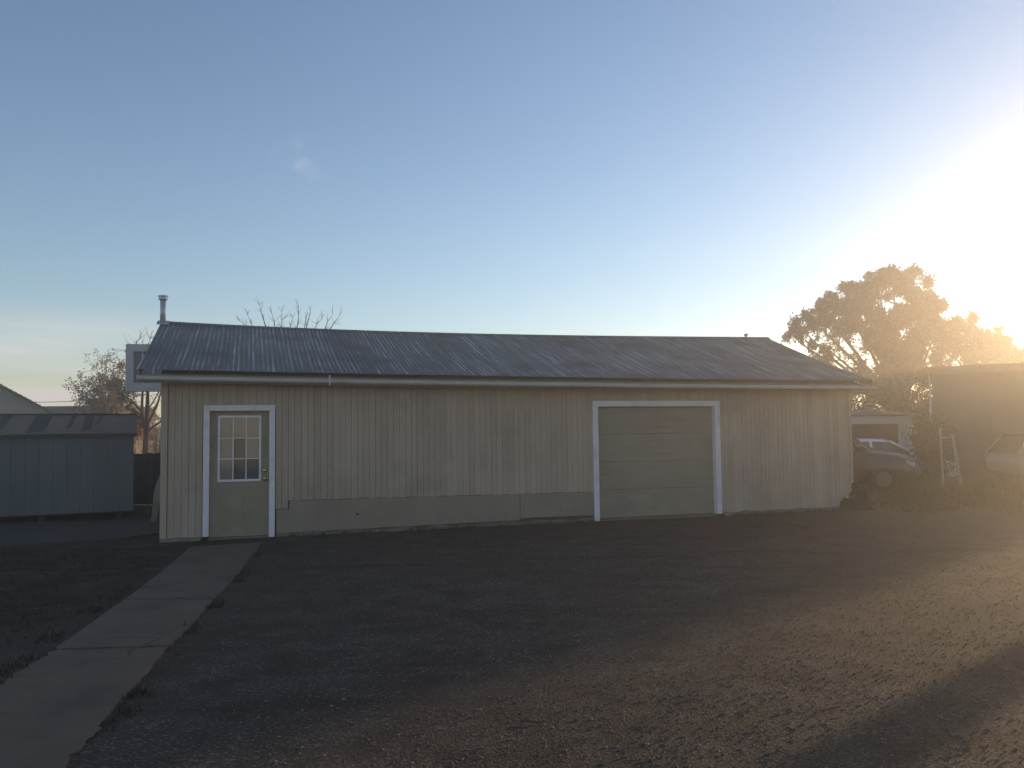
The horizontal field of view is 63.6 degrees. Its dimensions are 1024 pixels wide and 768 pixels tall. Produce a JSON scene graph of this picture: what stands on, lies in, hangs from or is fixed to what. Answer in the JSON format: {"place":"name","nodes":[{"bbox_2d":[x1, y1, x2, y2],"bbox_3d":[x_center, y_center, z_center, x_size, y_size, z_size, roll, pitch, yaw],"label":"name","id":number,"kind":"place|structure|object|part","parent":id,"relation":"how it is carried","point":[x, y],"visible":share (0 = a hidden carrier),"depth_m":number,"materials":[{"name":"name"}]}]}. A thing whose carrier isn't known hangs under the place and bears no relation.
{"place":"outdoors","nodes":[
{"label":"outdoors","id":0,"kind":"place"},
{"bbox_2d":[0,384,55,413],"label":"gabled house","id":1,"kind":"structure","parent":0,"point":[12,402],"depth_m":36.35,"materials":[{"name":"paint"}]},
{"bbox_2d":[0,546,182,662],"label":"grass","id":2,"kind":"structure","parent":0,"point":[29,614],"depth_m":9.69,"materials":[{"name":"green plant"}]},
{"bbox_2d":[43,405,159,453],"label":"dark roofed house","id":3,"kind":"structure","parent":0,"point":[61,409],"depth_m":47.38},
{"bbox_2d":[0,542,262,767],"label":"concrete path","id":4,"kind":"structure","parent":0,"point":[59,704],"depth_m":5.92,"materials":[{"name":"grey concrete"}]},
{"bbox_2d":[0,447,1023,767],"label":"ground","id":5,"kind":"structure","parent":0,"point":[172,713],"depth_m":6.39,"materials":[{"name":"grey gravel"}]},
{"bbox_2d":[0,414,136,521],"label":"storage shed","id":6,"kind":"structure","parent":5,"relation":"on","point":[61,464],"depth_m":16.24,"materials":[{"name":"paint"}]},
{"bbox_2d":[0,519,158,547],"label":"concrete slab","id":7,"kind":"structure","parent":5,"relation":"on","point":[23,534],"depth_m":14.04,"materials":[{"name":"grey concrete"}]},
{"bbox_2d":[151,476,159,521],"bbox_3d":[-6.719,2.157,15.681,0.121,0.940,0.394,-1,-3,3],"label":"leaning board","id":8,"kind":"object","parent":7,"relation":"on","point":[156,502],"visible":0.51,"depth_m":15.57,"materials":[{"name":"grey wood"}]},
{"bbox_2d":[38,453,159,506],"bbox_3d":[-8.727,2.295,19.799,7.566,1.289,0.150,0,-3,-9],"label":"board fence","id":9,"kind":"object","parent":5,"relation":"on","point":[146,472],"visible":0.07,"depth_m":19.72,"materials":[{"name":"wood"}]},
{"bbox_2d":[61,347,136,413],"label":"sparse tree","id":10,"kind":"object","parent":5,"relation":"on","point":[102,402],"visible":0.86,"depth_m":41.46,"materials":[{"name":"brown plant"}]},
{"bbox_2d":[0,551,265,730],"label":"path edge weeds","id":11,"kind":"object","parent":5,"relation":"on","point":[144,691],"visible":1,"depth_m":6.08,"materials":[{"name":"green plant"}]},
{"bbox_2d":[112,329,160,453],"bbox_3d":[-13.253,0.310,30.037,2.679,5.048,1.591,-1,-3,0],"label":"forked tree","id":12,"kind":"object","parent":5,"relation":"on","point":[145,418],"visible":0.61,"depth_m":29.95,"materials":[{"name":"brown plant"}]},
{"bbox_2d":[132,409,143,453],"bbox_3d":[-16.854,2.588,36.637,0.796,2.958,1.502,-2,-3,18],"label":"autumn tree","id":13,"kind":"object","parent":5,"relation":"on","point":[140,431],"visible":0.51,"depth_m":36.91,"materials":[{"name":"brown plant"}]},
{"bbox_2d":[136,409,160,452],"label":"shrub","id":14,"kind":"object","parent":5,"relation":"on","point":[153,436],"visible":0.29,"depth_m":43.77,"materials":[{"name":"brown plant"}]},
{"bbox_2d":[236,298,342,328],"bbox_3d":[-7.516,0.268,28.034,3.677,6.369,1.214,-1,-3,0],"label":"bare tree","id":15,"kind":"object","parent":5,"relation":"on","point":[260,310],"visible":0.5,"depth_m":27.94,"materials":[{"name":"brown plant"}]},
{"bbox_2d":[136,295,877,542],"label":"workshop building","id":16,"kind":"structure","parent":5,"relation":"on","point":[312,430],"depth_m":14.63,"materials":[{"name":"paint"}]},
{"bbox_2d":[125,344,161,391],"bbox_3d":[-9.989,1.046,24.297,2.600,4.434,0.350,0,-3,-6],"label":"sign cabinet","id":17,"kind":"object","parent":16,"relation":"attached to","point":[135,353],"visible":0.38,"depth_m":24.12,"materials":[{"name":"paint"}]},
{"bbox_2d":[209,411,268,537],"bbox_3d":[-4.364,1.431,13.208,0.896,1.986,0.171,0,-3,-18],"label":"door","id":18,"kind":"structure","parent":16,"relation":"in","point":[239,440],"depth_m":13.20,"materials":[{"name":"paint"}]},
{"bbox_2d":[598,407,717,519],"bbox_3d":[2.699,1.414,15.505,2.624,2.175,0.060,0,-3,-18],"label":"garage door","id":19,"kind":"structure","parent":16,"relation":"in","point":[654,461],"depth_m":15.47,"materials":[{"name":"paint"}]},
{"bbox_2d":[154,405,881,449],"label":"treeline","id":20,"kind":"object","parent":5,"relation":"on","point":[160,437],"depth_m":90.75,"materials":[{"name":"brown plant"}]},
{"bbox_2d":[517,717,544,722],"bbox_3d":[0.107,1.892,4.630,0.155,0.016,0.048,1,-4,-25],"label":"twig","id":21,"kind":"object","parent":5,"relation":"on","point":[531,721],"visible":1,"depth_m":4.63,"materials":[{"name":"brown wood"}]},
{"bbox_2d":[289,506,856,536],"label":"weeds along wall","id":22,"kind":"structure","parent":5,"relation":"on","point":[507,525],"depth_m":14.23,"materials":[{"name":"plant"}]},
{"bbox_2d":[840,498,855,509],"bbox_3d":[6.744,2.398,16.585,0.456,0.242,0.108,0,-3,-18],"label":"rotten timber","id":23,"kind":"object","parent":5,"relation":"on","point":[845,503],"visible":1,"depth_m":16.53,"materials":[{"name":"brown wood"}]},
{"bbox_2d":[780,261,955,412],"bbox_3d":[16.574,-0.640,38.567,8.688,9.922,5.151,-1,-3,0],"label":"broadleaf tree","id":24,"kind":"object","parent":5,"relation":"on","point":[900,364],"visible":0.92,"depth_m":37.55,"materials":[{"name":"green plant"}]},
{"bbox_2d":[850,377,913,439],"bbox_3d":[15.792,1.863,36.372,3.673,4.387,3.180,-1,-3,0],"label":"shrub","id":25,"kind":"object","parent":5,"relation":"on","point":[869,403],"visible":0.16,"depth_m":36.18,"materials":[{"name":"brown plant"}]},
{"bbox_2d":[852,437,923,490],"bbox_3d":[8.752,2.040,22.667,4.530,1.645,2.120,-2,-4,28],"label":"parked car","id":26,"kind":"object","parent":5,"relation":"on","point":[872,465],"visible":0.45,"depth_m":21.28,"materials":[{"name":"paint"}]},
{"bbox_3d":[8.256,1.556,22.956,3.180,0.603,1.600,-2,-4,28],"label":"window glass","id":27,"kind":"part","parent":26,"relation":"part of","materials":[{"name":"black glass"}]},
{"bbox_2d":[858,438,957,481],"bbox_3d":[11.595,2.431,25.992,4.330,1.445,2.120,-1,-3,12],"label":"parked car","id":28,"kind":"object","parent":5,"relation":"on","point":[884,444],"visible":0.12,"depth_m":25.33,"materials":[{"name":"dark paint"},{"name":"rubber"},{"name":"glass"}]},
{"bbox_3d":[11.282,1.996,26.083,2.600,0.529,1.600,-1,-3,12],"label":"window glass","id":29,"kind":"part","parent":28,"relation":"part of","materials":[{"name":"black glass"}]},
{"bbox_2d":[893,375,932,450],"bbox_3d":[17.698,1.692,35.490,2.609,4.395,2.482,-3,-4,31],"label":"shrub","id":30,"kind":"object","parent":5,"relation":"on","point":[919,405],"visible":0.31,"depth_m":35.32,"materials":[{"name":"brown plant"}]},
{"bbox_2d":[900,411,962,484],"bbox_3d":[12.358,1.996,24.348,1.599,2.436,1.615,2,-4,-42],"label":"shrub","id":31,"kind":"object","parent":5,"relation":"on","point":[927,447],"visible":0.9,"depth_m":24.13,"materials":[{"name":"green plant"}]},
{"bbox_2d":[849,478,1023,514],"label":"dry weeds","id":32,"kind":"object","parent":5,"relation":"on","point":[958,502],"visible":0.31,"depth_m":17.41,"materials":[{"name":"beige plant"}]},
{"bbox_2d":[870,469,1023,500],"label":"tall dry weeds","id":33,"kind":"object","parent":5,"relation":"on","point":[949,489],"visible":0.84,"depth_m":18.55,"materials":[{"name":"beige plant"}]},
{"bbox_2d":[939,428,962,485],"bbox_3d":[12.456,2.109,23.409,0.594,1.752,0.060,-1,-3,0],"label":"wooden frame","id":34,"kind":"object","parent":5,"relation":"on","point":[952,437],"visible":0.76,"depth_m":23.39,"materials":[{"name":"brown wood"}]},
{"bbox_2d":[922,363,1023,482],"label":"flat roofed building","id":35,"kind":"structure","parent":5,"relation":"on","point":[982,405],"depth_m":26.34,"materials":[{"name":"beige"}]},
{"bbox_2d":[940,310,1023,365],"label":"broadleaf tree","id":36,"kind":"object","parent":5,"relation":"on","point":[973,344],"visible":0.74,"depth_m":40.44,"materials":[{"name":"green plant"}]},
{"bbox_2d":[985,433,1023,480],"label":"parked car","id":37,"kind":"object","parent":5,"relation":"on","point":[1007,455],"visible":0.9,"depth_m":24.30,"materials":[{"name":"beige paint"}]},
{"bbox_3d":[16.078,1.728,24.492,3.180,0.559,1.600,0,-3,-4],"label":"window glass","id":38,"kind":"part","parent":37,"relation":"part of","materials":[{"name":"grey glass"}]},
{"bbox_2d":[0,0,1023,443],"label":"sky","id":39,"kind":"structure","parent":0,"point":[698,168],"materials":[{"name":"blue"}]},
{"bbox_2d":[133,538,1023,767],"bbox_3d":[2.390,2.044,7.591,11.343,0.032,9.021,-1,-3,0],"label":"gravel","id":40,"kind":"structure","parent":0,"point":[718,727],"depth_m":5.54,"materials":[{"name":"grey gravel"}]},
{"bbox_2d":[851,410,917,449],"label":"garage","id":41,"kind":"structure","parent":0,"point":[891,426],"depth_m":30.56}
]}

